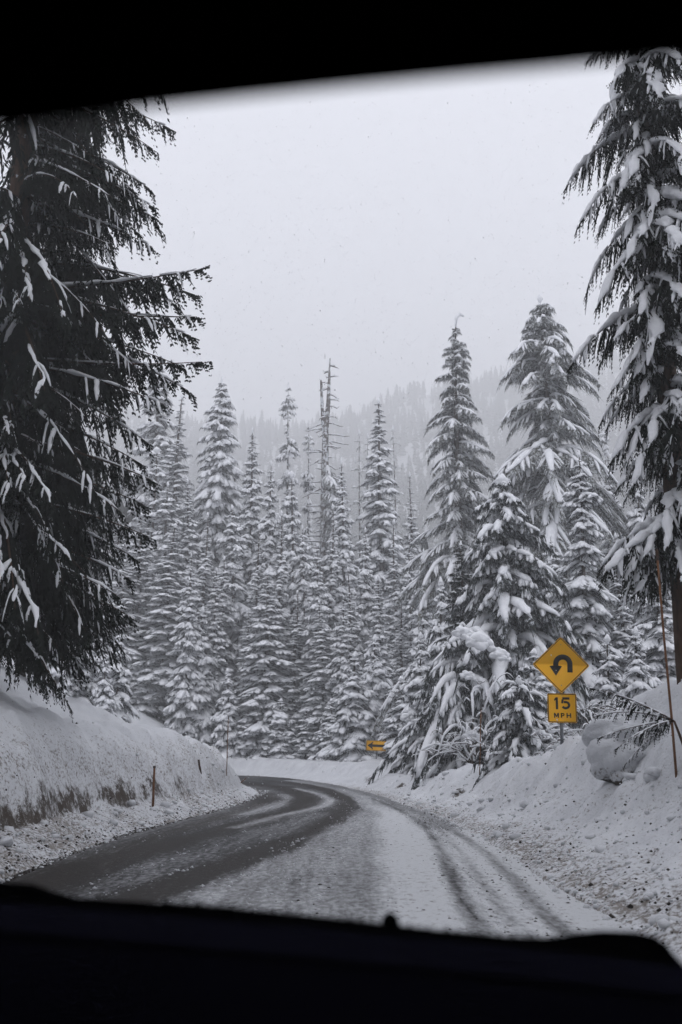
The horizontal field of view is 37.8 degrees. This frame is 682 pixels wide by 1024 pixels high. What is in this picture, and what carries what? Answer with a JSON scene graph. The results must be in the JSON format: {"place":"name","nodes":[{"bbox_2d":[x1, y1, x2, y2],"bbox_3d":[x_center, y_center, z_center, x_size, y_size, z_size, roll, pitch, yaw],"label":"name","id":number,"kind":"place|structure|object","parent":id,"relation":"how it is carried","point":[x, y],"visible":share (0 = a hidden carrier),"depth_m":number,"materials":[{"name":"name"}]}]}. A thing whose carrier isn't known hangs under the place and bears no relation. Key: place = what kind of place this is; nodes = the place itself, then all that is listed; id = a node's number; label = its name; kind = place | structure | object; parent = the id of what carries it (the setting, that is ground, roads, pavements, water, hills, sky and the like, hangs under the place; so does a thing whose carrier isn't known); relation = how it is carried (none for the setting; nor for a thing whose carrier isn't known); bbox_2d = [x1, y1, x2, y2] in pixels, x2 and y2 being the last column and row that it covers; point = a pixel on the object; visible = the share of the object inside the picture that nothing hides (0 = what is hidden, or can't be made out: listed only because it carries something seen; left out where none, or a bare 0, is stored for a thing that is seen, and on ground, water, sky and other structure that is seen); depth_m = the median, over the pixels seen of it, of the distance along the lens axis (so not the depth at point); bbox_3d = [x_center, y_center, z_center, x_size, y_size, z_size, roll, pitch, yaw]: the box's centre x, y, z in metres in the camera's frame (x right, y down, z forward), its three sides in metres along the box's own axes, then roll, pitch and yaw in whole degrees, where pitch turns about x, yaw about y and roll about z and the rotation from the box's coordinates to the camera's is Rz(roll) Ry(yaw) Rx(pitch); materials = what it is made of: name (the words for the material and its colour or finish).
{"place":"outdoors","nodes":[
{"label":"outdoors","id":0,"kind":"place"},
{"bbox_2d":[0,364,681,956],"bbox_3d":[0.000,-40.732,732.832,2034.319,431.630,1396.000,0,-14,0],"label":"snow ground","id":1,"kind":"structure","parent":0,"point":[64,758],"depth_m":19.93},
{"bbox_2d":[30,661,73,697],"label":"young fir","id":2,"kind":"object","parent":1,"relation":"on","point":[68,692],"visible":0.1,"depth_m":52.12,"materials":[{"name":"white plant"}]},
{"bbox_2d":[16,346,124,676],"bbox_3d":[-8.940,-1.389,29.150,5.266,13.410,5.193,-8,-16,31],"label":"fir tree","id":3,"kind":"object","parent":1,"relation":"on","point":[111,597],"visible":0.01,"depth_m":28.98,"materials":[{"name":"grey plant"}]},
{"bbox_2d":[66,643,102,704],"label":"fir tree","id":4,"kind":"object","parent":1,"relation":"on","point":[91,685],"visible":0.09,"depth_m":53.95,"materials":[{"name":"grey plant"}]},
{"bbox_2d":[90,655,116,716],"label":"young fir","id":5,"kind":"object","parent":1,"relation":"on","point":[102,699],"visible":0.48,"depth_m":51.00,"materials":[{"name":"white plant"}]},
{"bbox_2d":[0,107,212,722],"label":"hemlock","id":6,"kind":"object","parent":1,"relation":"on","point":[52,305],"visible":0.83,"depth_m":21.89,"materials":[{"name":"brown plant"}]},
{"bbox_2d":[94,519,130,646],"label":"fir tree","id":7,"kind":"object","parent":1,"relation":"on","point":[118,543],"visible":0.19,"depth_m":105.53,"materials":[{"name":"grey plant"}]},
{"bbox_2d":[92,559,147,690],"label":"fir tree","id":8,"kind":"object","parent":1,"relation":"on","point":[125,598],"visible":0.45,"depth_m":94.33,"materials":[{"name":"grey plant"}]},
{"bbox_2d":[104,626,139,722],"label":"young fir","id":9,"kind":"object","parent":1,"relation":"on","point":[121,696],"visible":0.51,"depth_m":53.05,"materials":[{"name":"white plant"}]},
{"bbox_2d":[101,512,157,680],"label":"fir tree","id":10,"kind":"object","parent":1,"relation":"on","point":[141,582],"visible":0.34,"depth_m":97.74,"materials":[{"name":"grey plant"}]},
{"bbox_2d":[127,447,169,608],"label":"fir tree","id":11,"kind":"object","parent":1,"relation":"on","point":[154,476],"visible":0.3,"depth_m":109.22,"materials":[{"name":"grey plant"}]},
{"bbox_2d":[129,648,170,717],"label":"young fir","id":12,"kind":"object","parent":1,"relation":"on","point":[147,706],"visible":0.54,"depth_m":91.59,"materials":[{"name":"grey plant"}]},
{"bbox_2d":[118,355,192,577],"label":"fir tree","id":13,"kind":"object","parent":1,"relation":"on","point":[159,425],"visible":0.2,"depth_m":123.16,"materials":[{"name":"grey plant"}]},
{"bbox_2d":[126,523,201,720],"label":"fir tree","id":14,"kind":"object","parent":1,"relation":"on","point":[162,621],"visible":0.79,"depth_m":93.97,"materials":[{"name":"grey plant"}]},
{"bbox_2d":[146,482,194,643],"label":"fir tree","id":15,"kind":"object","parent":1,"relation":"on","point":[167,522],"visible":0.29,"depth_m":104.12,"materials":[{"name":"grey plant"}]},
{"bbox_2d":[159,394,201,570],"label":"fir tree","id":16,"kind":"object","parent":1,"relation":"on","point":[170,462],"visible":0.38,"depth_m":116.26,"materials":[{"name":"grey plant"}]},
{"bbox_2d":[159,553,213,737],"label":"fir tree","id":17,"kind":"object","parent":1,"relation":"on","point":[183,685],"visible":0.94,"depth_m":88.54,"materials":[{"name":"white plant"}]},
{"bbox_2d":[176,478,210,622],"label":"fir tree","id":18,"kind":"object","parent":1,"relation":"on","point":[189,526],"visible":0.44,"depth_m":105.72,"materials":[{"name":"grey plant"}]},
{"bbox_2d":[168,606,222,749],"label":"young fir","id":19,"kind":"object","parent":1,"relation":"on","point":[203,731],"visible":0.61,"depth_m":88.74,"materials":[{"name":"grey plant"}]},
{"bbox_2d":[191,512,215,637],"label":"fir tree","id":20,"kind":"object","parent":1,"relation":"on","point":[204,585],"visible":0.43,"depth_m":96.84,"materials":[{"name":"grey plant"}]},
{"bbox_2d":[180,376,248,605],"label":"fir tree","id":21,"kind":"object","parent":1,"relation":"on","point":[219,479],"visible":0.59,"depth_m":115.25,"materials":[{"name":"grey plant"}]},
{"bbox_2d":[204,567,238,745],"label":"fir tree","id":22,"kind":"object","parent":1,"relation":"on","point":[220,634],"visible":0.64,"depth_m":91.44,"materials":[{"name":"grey plant"}]},
{"bbox_2d":[208,556,241,748],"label":"fir tree","id":23,"kind":"object","parent":1,"relation":"on","point":[227,610],"visible":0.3,"depth_m":94.13,"materials":[{"name":"grey plant"}]},
{"bbox_2d":[209,668,248,758],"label":"young fir","id":24,"kind":"object","parent":1,"relation":"on","point":[219,734],"visible":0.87,"depth_m":85.38,"materials":[{"name":"grey plant"}]},
{"bbox_2d":[215,504,252,688],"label":"fir tree","id":25,"kind":"object","parent":1,"relation":"on","point":[234,555],"visible":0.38,"depth_m":98.59,"materials":[{"name":"grey plant"}]},
{"bbox_2d":[232,608,255,718],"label":"fir tree","id":26,"kind":"object","parent":1,"relation":"on","point":[245,642],"visible":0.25,"depth_m":91.00,"materials":[{"name":"grey plant"}]},
{"bbox_2d":[232,707,260,758],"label":"young fir","id":27,"kind":"object","parent":1,"relation":"on","point":[243,740],"visible":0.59,"depth_m":84.96,"materials":[{"name":"grey plant"}]},
{"bbox_2d":[230,427,264,634],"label":"fir tree","id":28,"kind":"object","parent":1,"relation":"on","point":[251,509],"visible":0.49,"depth_m":110.93,"materials":[{"name":"grey plant"}]},
{"bbox_2d":[234,525,266,693],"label":"fir tree","id":29,"kind":"object","parent":1,"relation":"on","point":[254,582],"visible":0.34,"depth_m":94.39,"materials":[{"name":"grey plant"}]},
{"bbox_2d":[245,461,290,607],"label":"fir tree","id":30,"kind":"object","parent":1,"relation":"on","point":[268,534],"visible":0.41,"depth_m":106.13,"materials":[{"name":"grey plant"}]},
{"bbox_2d":[233,571,303,758],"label":"fir tree","id":31,"kind":"object","parent":1,"relation":"on","point":[265,658],"visible":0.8,"depth_m":87.22,"materials":[{"name":"grey plant"}]},
{"bbox_2d":[253,698,304,759],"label":"young fir","id":32,"kind":"object","parent":1,"relation":"on","point":[279,747],"visible":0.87,"depth_m":83.86,"materials":[{"name":"white plant"}]},
{"bbox_2d":[261,510,300,705],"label":"fir tree","id":33,"kind":"object","parent":1,"relation":"on","point":[282,566],"visible":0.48,"depth_m":92.75,"materials":[{"name":"grey plant"}]},
{"bbox_2d":[274,382,300,576],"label":"fir tree","id":34,"kind":"object","parent":1,"relation":"on","point":[286,451],"visible":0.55,"depth_m":122.07,"materials":[{"name":"grey plant"}]},
{"bbox_2d":[274,471,305,643],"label":"fir tree","id":35,"kind":"object","parent":1,"relation":"on","point":[291,554],"visible":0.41,"depth_m":104.13,"materials":[{"name":"grey plant"}]},
{"bbox_2d":[278,590,310,733],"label":"fir tree","id":36,"kind":"object","parent":1,"relation":"on","point":[295,652],"visible":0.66,"depth_m":88.48,"materials":[{"name":"grey plant"}]},
{"bbox_2d":[285,524,313,758],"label":"fir tree","id":37,"kind":"object","parent":1,"relation":"on","point":[305,565],"visible":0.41,"depth_m":94.86,"materials":[{"name":"grey plant"}]},
{"bbox_2d":[288,706,318,759],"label":"young fir","id":38,"kind":"object","parent":1,"relation":"on","point":[302,747],"visible":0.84,"depth_m":83.92,"materials":[{"name":"white plant"}]},
{"bbox_2d":[300,421,318,612],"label":"fir tree","id":39,"kind":"object","parent":1,"relation":"on","point":[306,476],"visible":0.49,"depth_m":121.93,"materials":[{"name":"grey plant"}]},
{"bbox_2d":[295,542,336,756],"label":"fir tree","id":40,"kind":"object","parent":1,"relation":"on","point":[313,594],"visible":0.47,"depth_m":89.90,"materials":[{"name":"grey plant"}]},
{"bbox_2d":[296,600,338,739],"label":"fir tree","id":41,"kind":"object","parent":1,"relation":"on","point":[318,697],"visible":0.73,"depth_m":86.47,"materials":[{"name":"grey plant"}]},
{"bbox_2d":[307,698,336,759],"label":"young fir","id":42,"kind":"object","parent":1,"relation":"on","point":[321,742],"visible":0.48,"depth_m":82.50,"materials":[{"name":"white plant"}]},
{"bbox_2d":[302,359,352,614],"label":"dead snag","id":43,"kind":"object","parent":1,"relation":"on","point":[328,478],"visible":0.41,"depth_m":113.89,"materials":[{"name":"wood"}]},
{"bbox_2d":[320,503,344,659],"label":"fir tree","id":44,"kind":"object","parent":1,"relation":"on","point":[330,584],"visible":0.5,"depth_m":96.53,"materials":[{"name":"grey plant"}]},
{"bbox_2d":[321,595,356,739],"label":"fir tree","id":45,"kind":"object","parent":1,"relation":"on","point":[341,660],"visible":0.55,"depth_m":85.21,"materials":[{"name":"grey plant"}]},
{"bbox_2d":[320,479,359,629],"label":"fir tree","id":46,"kind":"object","parent":1,"relation":"on","point":[324,559],"visible":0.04,"depth_m":109.86,"materials":[{"name":"grey plant"}]},
{"bbox_2d":[0,679,681,939],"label":"snow clods","id":47,"kind":"object","parent":1,"relation":"on","point":[663,923],"visible":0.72,"depth_m":14.20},
{"bbox_2d":[0,743,681,925],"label":"snow blocks","id":48,"kind":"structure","parent":1,"relation":"on","point":[650,773],"depth_m":18.34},
{"bbox_2d":[0,684,681,933],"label":"road gravel","id":49,"kind":"structure","parent":1,"relation":"on","point":[570,843],"depth_m":15.01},
{"bbox_2d":[326,458,360,656],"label":"fir tree","id":50,"kind":"object","parent":1,"relation":"on","point":[345,544],"visible":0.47,"depth_m":101.47,"materials":[{"name":"grey plant"}]},
{"bbox_2d":[313,651,381,761],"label":"young fir","id":51,"kind":"object","parent":1,"relation":"on","point":[353,745],"visible":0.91,"depth_m":71.51,"materials":[{"name":"grey plant"}]},
{"bbox_2d":[332,567,363,686],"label":"fir tree","id":52,"kind":"object","parent":1,"relation":"on","point":[355,616],"visible":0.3,"depth_m":89.85,"materials":[{"name":"grey plant"}]},
{"bbox_2d":[349,430,366,573],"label":"dead tree","id":53,"kind":"object","parent":1,"relation":"on","point":[357,502],"visible":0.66,"depth_m":120.10,"materials":[{"name":"wood"}]},
{"bbox_2d":[351,527,383,680],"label":"fir tree","id":54,"kind":"object","parent":1,"relation":"on","point":[366,585],"visible":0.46,"depth_m":94.58,"materials":[{"name":"grey plant"}]},
{"bbox_2d":[67,451,671,628],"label":"forest depth","id":55,"kind":"object","parent":1,"relation":"on","point":[123,509],"visible":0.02,"depth_m":127.90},
{"bbox_2d":[67,345,681,618],"bbox_3d":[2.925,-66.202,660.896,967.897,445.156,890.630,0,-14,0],"label":"ridge forest","id":56,"kind":"object","parent":1,"relation":"on","point":[496,410],"visible":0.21,"depth_m":873.16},
{"bbox_2d":[366,740,385,758],"bbox_3d":[2.138,14.880,60.219,1.242,2.103,0.065,-1,-14,4],"label":"arrow sign","id":57,"kind":"object","parent":1,"relation":"on","point":[371,745],"visible":0.91,"depth_m":60.37,"materials":[{"name":"yellow"}]},
{"bbox_2d":[361,634,392,758],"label":"young fir","id":58,"kind":"object","parent":1,"relation":"on","point":[376,680],"visible":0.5,"depth_m":76.46,"materials":[{"name":"grey plant"}]},
{"bbox_2d":[361,575,394,689],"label":"fir tree","id":59,"kind":"object","parent":1,"relation":"on","point":[379,616],"visible":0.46,"depth_m":83.58,"materials":[{"name":"grey plant"}]},
{"bbox_2d":[353,397,408,654],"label":"fir tree","id":60,"kind":"object","parent":1,"relation":"on","point":[380,516],"visible":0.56,"depth_m":110.44,"materials":[{"name":"grey plant"}]},
{"bbox_2d":[375,676,407,762],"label":"young fir","id":61,"kind":"object","parent":1,"relation":"on","point":[392,723],"visible":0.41,"depth_m":60.55,"materials":[{"name":"white plant"}]},
{"bbox_2d":[372,604,412,738],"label":"fir tree","id":62,"kind":"object","parent":1,"relation":"on","point":[405,655],"visible":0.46,"depth_m":71.31,"materials":[{"name":"grey plant"}]},
{"bbox_2d":[383,519,408,685],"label":"fir tree","id":63,"kind":"object","parent":1,"relation":"on","point":[392,620],"visible":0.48,"depth_m":92.45,"materials":[{"name":"grey plant"}]},
{"bbox_2d":[388,426,404,543],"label":"dead tree","id":64,"kind":"object","parent":1,"relation":"on","point":[395,499],"visible":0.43,"depth_m":122.42,"materials":[{"name":"wood"}]},
{"bbox_2d":[367,686,434,784],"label":"fir tree","id":65,"kind":"object","parent":1,"relation":"on","point":[409,744],"visible":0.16,"depth_m":48.20,"materials":[{"name":"grey plant"}]},
{"bbox_2d":[390,535,417,681],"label":"fir tree","id":66,"kind":"object","parent":1,"relation":"on","point":[408,626],"visible":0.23,"depth_m":90.47,"materials":[{"name":"grey plant"}]},
{"bbox_2d":[400,472,422,625],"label":"fir tree","id":67,"kind":"object","parent":1,"relation":"on","point":[412,529],"visible":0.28,"depth_m":114.83,"materials":[{"name":"grey plant"}]},
{"bbox_2d":[391,632,432,767],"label":"young fir","id":68,"kind":"object","parent":1,"relation":"on","point":[413,685],"visible":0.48,"depth_m":53.09,"materials":[{"name":"white plant"}]},
{"bbox_2d":[400,713,424,774],"bbox_3d":[4.178,11.177,46.910,2.772,3.337,3.309,7,-15,-26],"label":"snowy bush","id":69,"kind":"object","parent":1,"relation":"on","point":[406,717],"visible":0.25,"depth_m":46.99,"materials":[{"name":"snow"}]},
{"bbox_2d":[408,548,433,662],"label":"fir tree","id":70,"kind":"object","parent":1,"relation":"on","point":[426,620],"visible":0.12,"depth_m":83.85,"materials":[{"name":"grey plant"}]},
{"bbox_2d":[366,312,494,761],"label":"tall hemlock","id":71,"kind":"object","parent":1,"relation":"on","point":[457,415],"visible":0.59,"depth_m":71.67,"materials":[{"name":"grey plant"}]},
{"bbox_2d":[418,576,451,686],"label":"young fir","id":72,"kind":"object","parent":1,"relation":"on","point":[430,634],"visible":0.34,"depth_m":55.96,"materials":[{"name":"white plant"}]},
{"bbox_2d":[428,541,474,722],"bbox_3d":[5.915,7.133,47.681,4.280,11.812,4.340,-13,-19,41],"label":"fir tree","id":73,"kind":"object","parent":1,"relation":"on","point":[461,583],"visible":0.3,"depth_m":48.33,"materials":[{"name":"grey plant"}]},
{"bbox_2d":[410,622,505,789],"bbox_3d":[5.433,9.292,40.087,7.122,9.733,6.704,-2,-14,10],"label":"fir tree","id":74,"kind":"object","parent":1,"relation":"on","point":[438,712],"visible":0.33,"depth_m":39.10,"materials":[{"name":"grey plant"}]},
{"bbox_2d":[421,625,516,765],"bbox_3d":[5.005,7.228,37.701,4.181,5.853,3.217,0,-14,0],"label":"snowy bush","id":75,"kind":"object","parent":1,"relation":"on","point":[480,641],"visible":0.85,"depth_m":37.48,"materials":[{"name":"snow"}]},
{"bbox_2d":[415,473,598,780],"bbox_3d":[7.204,5.684,41.442,8.633,15.395,9.453,-1,-14,5],"label":"roadside hemlock","id":76,"kind":"object","parent":1,"relation":"on","point":[543,628],"visible":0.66,"depth_m":41.32,"materials":[{"name":"grey plant"}]},
{"bbox_2d":[472,675,559,788],"bbox_3d":[5.489,7.073,30.088,3.747,4.260,3.536,1,-14,-3],"label":"fir tree","id":77,"kind":"object","parent":1,"relation":"on","point":[518,718],"visible":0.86,"depth_m":29.88,"materials":[{"name":"white plant"}]},
{"bbox_2d":[453,713,582,759],"bbox_3d":[5.457,7.062,30.368,4.004,2.088,3.051,-3,-14,12],"label":"snowy bush","id":78,"kind":"object","parent":1,"relation":"on","point":[538,733],"visible":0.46,"depth_m":29.59,"materials":[{"name":"snow"}]},
{"bbox_2d":[516,648,571,735],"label":"young fir","id":79,"kind":"object","parent":1,"relation":"on","point":[539,684],"visible":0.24,"depth_m":33.32,"materials":[{"name":"white plant"}]},
{"bbox_2d":[542,534,568,619],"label":"fir tree","id":80,"kind":"object","parent":1,"relation":"on","point":[556,606],"visible":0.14,"depth_m":58.54,"materials":[{"name":"white plant"}]},
{"bbox_2d":[466,295,645,669],"bbox_3d":[13.755,3.260,62.949,13.774,37.102,14.367,4,-14,-15],"label":"old hemlock","id":81,"kind":"object","parent":1,"relation":"on","point":[533,470],"visible":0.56,"depth_m":63.96,"materials":[{"name":"grey plant"}]},
{"bbox_2d":[533,637,588,744],"bbox_3d":[5.046,4.460,22.614,1.255,3.210,0.066,-1,-14,2],"label":"hairpin sign","id":82,"kind":"object","parent":1,"relation":"on","point":[563,667],"visible":1,"depth_m":22.76,"materials":[{"name":"metal"}]},
{"bbox_2d":[532,701,620,756],"bbox_3d":[6.591,6.095,26.386,3.357,2.334,2.538,0,-14,0],"label":"snowy bush","id":83,"kind":"object","parent":1,"relation":"on","point":[587,709],"visible":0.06,"depth_m":26.73,"materials":[{"name":"snow"}]},
{"bbox_2d":[547,450,628,735],"bbox_3d":[11.584,4.946,47.443,5.257,16.507,5.365,4,-15,-14],"label":"fir tree","id":84,"kind":"object","parent":1,"relation":"on","point":[581,620],"visible":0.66,"depth_m":47.34,"materials":[{"name":"grey plant"}]},
{"bbox_2d":[561,530,617,663],"bbox_3d":[13.973,7.526,55.794,5.209,14.834,5.104,-13,-19,40],"label":"fir tree","id":85,"kind":"object","parent":1,"relation":"on","point":[594,569],"visible":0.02,"depth_m":56.62,"materials":[{"name":"white plant"}]},
{"bbox_2d":[583,634,627,730],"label":"young fir","id":86,"kind":"object","parent":1,"relation":"on","point":[611,683],"visible":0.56,"depth_m":33.45,"materials":[{"name":"white plant"}]},
{"bbox_2d":[599,420,617,565],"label":"fir tree","id":87,"kind":"object","parent":1,"relation":"on","point":[602,441],"visible":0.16,"depth_m":85.24,"materials":[{"name":"grey plant"}]},
{"bbox_2d":[599,450,625,647],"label":"fir tree","id":88,"kind":"object","parent":1,"relation":"on","point":[610,489],"visible":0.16,"depth_m":67.84,"materials":[{"name":"grey plant"}]},
{"bbox_2d":[581,708,658,785],"bbox_3d":[4.985,3.910,16.554,1.973,1.293,1.067,3,-14,-13],"label":"snow boulder","id":89,"kind":"object","parent":1,"relation":"on","point":[606,765],"visible":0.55,"depth_m":16.16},
{"bbox_2d":[561,56,681,683],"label":"hemlock","id":90,"kind":"object","parent":1,"relation":"on","point":[651,227],"visible":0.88,"depth_m":18.36,"materials":[{"name":"brown plant"}]},
{"bbox_2d":[608,533,644,698],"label":"fir tree","id":91,"kind":"object","parent":1,"relation":"on","point":[620,636],"visible":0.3,"depth_m":47.68,"materials":[{"name":"white plant"}]},
{"bbox_2d":[588,688,681,769],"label":"branch","id":92,"kind":"object","parent":1,"relation":"on","point":[658,722],"visible":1,"depth_m":13.85,"materials":[{"name":"brown plant"}]},
{"bbox_2d":[622,451,651,640],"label":"fir tree","id":93,"kind":"object","parent":1,"relation":"on","point":[635,513],"visible":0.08,"depth_m":61.54,"materials":[{"name":"white plant"}]},
{"bbox_2d":[619,626,661,705],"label":"young fir","id":94,"kind":"object","parent":1,"relation":"on","point":[637,677],"visible":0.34,"depth_m":31.49,"materials":[{"name":"white plant"}]},
{"bbox_2d":[622,580,675,688],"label":"fir tree","id":95,"kind":"object","parent":1,"relation":"on","point":[653,646],"visible":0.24,"depth_m":41.37,"materials":[{"name":"white plant"}]},
{"bbox_2d":[655,549,676,777],"bbox_3d":[4.719,2.340,14.389,0.043,3.662,0.115,-13,-19,43],"label":"marker stake","id":96,"kind":"object","parent":1,"relation":"on","point":[667,676],"visible":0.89,"depth_m":14.40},
{"bbox_2d":[2,68,679,860],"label":"falling snow","id":97,"kind":"structure","parent":0,"point":[360,412],"depth_m":48.20,"materials":[{"name":"snow"}]},
{"bbox_2d":[0,61,681,435],"label":"sky","id":98,"kind":"structure","parent":0,"point":[404,118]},
{"bbox_2d":[5,775,681,961],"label":"road","id":99,"kind":"structure","parent":0,"point":[365,889],"depth_m":13.55,"materials":[{"name":"asphalt"}]},
{"bbox_2d":[3,796,573,936],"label":"slush crumbs","id":100,"kind":"object","parent":99,"relation":"on","point":[271,894],"visible":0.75,"depth_m":12.65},
{"bbox_2d":[0,0,681,1023],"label":"car","id":101,"kind":"object","parent":99,"relation":"on","point":[64,958],"visible":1,"depth_m":0.77,"materials":[{"name":"black"}]},
{"bbox_2d":[266,809,585,935],"bbox_3d":[0.916,5.858,17.657,4.091,0.035,23.381,0,-14,2],"label":"road grit","id":102,"kind":"object","parent":99,"relation":"on","point":[454,871],"visible":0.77,"depth_m":12.01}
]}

